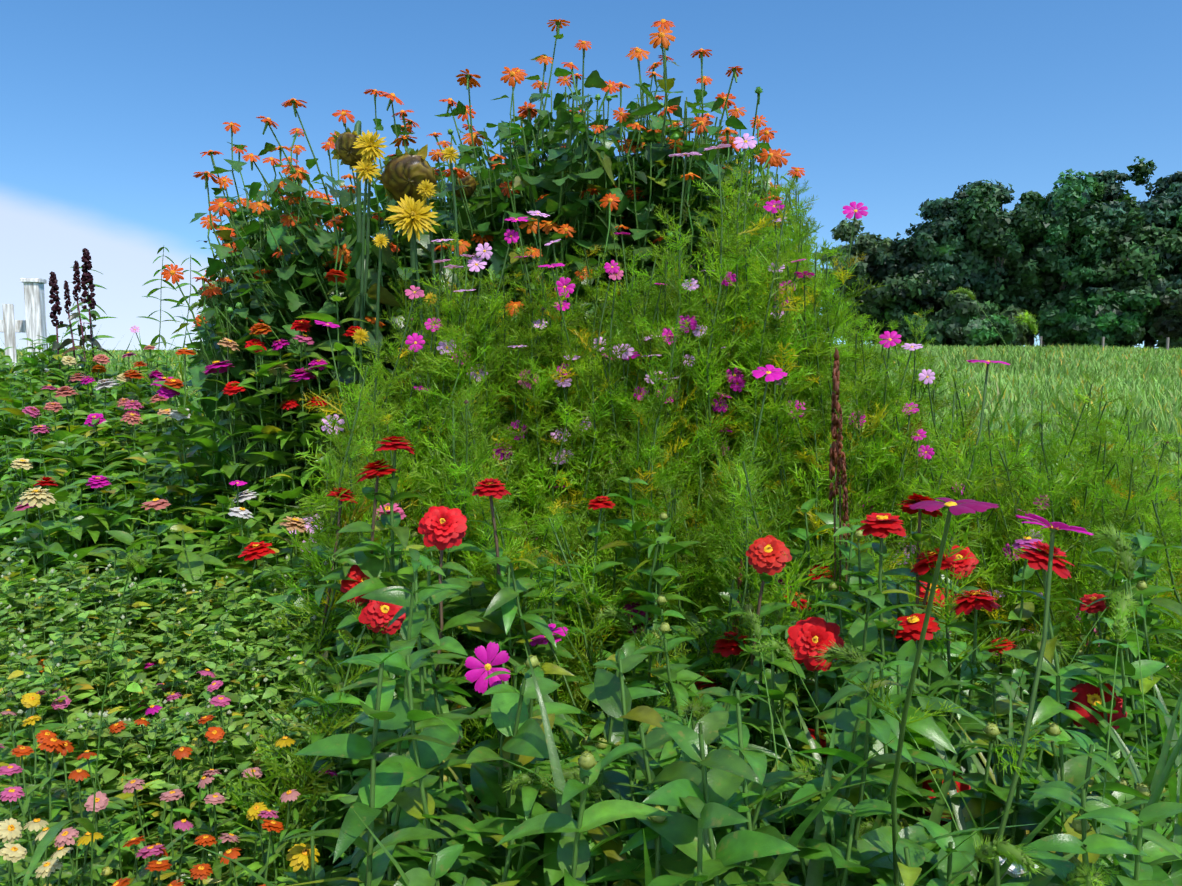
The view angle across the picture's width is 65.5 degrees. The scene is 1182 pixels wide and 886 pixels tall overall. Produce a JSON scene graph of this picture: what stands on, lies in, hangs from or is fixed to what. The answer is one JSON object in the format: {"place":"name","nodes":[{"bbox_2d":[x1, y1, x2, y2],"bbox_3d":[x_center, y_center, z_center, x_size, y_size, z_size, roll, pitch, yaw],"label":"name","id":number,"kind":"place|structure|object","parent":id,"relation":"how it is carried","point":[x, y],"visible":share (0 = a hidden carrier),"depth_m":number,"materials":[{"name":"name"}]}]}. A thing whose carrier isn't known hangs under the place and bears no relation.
{"place":"outdoors","nodes":[
{"label":"outdoors","id":0,"kind":"place"},
{"bbox_2d":[0,287,1181,885],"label":"grass","id":1,"kind":"structure","parent":0,"point":[1160,773],"depth_m":1.46,"materials":[{"name":"green plant"}]},
{"bbox_2d":[0,0,1181,349],"label":"sky","id":2,"kind":"structure","parent":0,"point":[109,109],"materials":[{"name":"blue"}]},
{"bbox_2d":[0,342,1181,774],"bbox_3d":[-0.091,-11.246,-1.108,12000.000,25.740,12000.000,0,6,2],"label":"ground","id":3,"kind":"structure","parent":0,"point":[911,372],"depth_m":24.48,"materials":[{"name":"green plant"}]},
{"bbox_2d":[0,278,48,374],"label":"white fence","id":4,"kind":"object","parent":3,"relation":"on","point":[32,326],"visible":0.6,"depth_m":6.61,"materials":[{"name":"paint"}]},
{"bbox_2d":[0,537,397,885],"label":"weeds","id":5,"kind":"object","parent":3,"relation":"on","point":[82,683],"depth_m":2.26,"materials":[{"name":"green plant"}]},
{"bbox_2d":[0,269,417,670],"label":"zinnia flowers","id":6,"kind":"object","parent":3,"relation":"on","point":[170,530],"depth_m":3.42,"materials":[{"name":"green plant"}]},
{"bbox_2d":[0,643,476,885],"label":"zinnia","id":7,"kind":"object","parent":3,"relation":"on","point":[102,860],"depth_m":1.75,"materials":[{"name":"green plant"}]},
{"bbox_2d":[330,120,478,482],"bbox_3d":[-0.705,-0.146,3.748,0.692,2.211,0.859,0,6,2],"label":"sunflower","id":8,"kind":"object","parent":3,"relation":"on","point":[406,173],"depth_m":3.42,"materials":[{"name":"plant"}]},
{"bbox_2d":[46,246,849,631],"bbox_3d":[-1.922,-0.173,4.978,1.911,2.029,7.146,-3,6,-29],"label":"amaranth","id":9,"kind":"object","parent":3,"relation":"on","point":[836,448],"depth_m":5.28,"materials":[{"name":"red plant"}]},
{"bbox_2d":[161,19,804,518],"bbox_3d":[-0.544,-0.532,4.367,3.241,2.870,1.660,0,6,2],"label":"orange flower bush","id":10,"kind":"object","parent":3,"relation":"on","point":[549,181],"depth_m":3.83,"materials":[{"name":"plant"}]},
{"bbox_2d":[75,133,1181,885],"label":"cosmos","id":11,"kind":"object","parent":3,"relation":"on","point":[667,475],"depth_m":2.90,"materials":[{"name":"green plant"}]},
{"bbox_2d":[264,436,1181,885],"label":"zinnia","id":12,"kind":"object","parent":3,"relation":"on","point":[668,741],"depth_m":1.57,"materials":[{"name":"green plant"}]},
{"bbox_2d":[814,156,1181,348],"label":"tree line","id":13,"kind":"object","parent":3,"relation":"on","point":[1114,244],"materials":[{"name":"green plant"}]},
{"bbox_2d":[992,856,1038,879],"bbox_3d":[0.625,0.902,1.392,0.053,0.576,0.049,-2,8,-18],"label":"white stake","id":14,"kind":"object","parent":3,"relation":"on","point":[1013,873],"visible":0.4,"depth_m":1.34,"materials":[{"name":"paint"}]},
{"bbox_2d":[1040,336,1169,349],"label":"white posts","id":15,"kind":"object","parent":3,"relation":"on","point":[1167,343],"visible":0.54,"depth_m":70.95,"materials":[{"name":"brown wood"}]}
]}

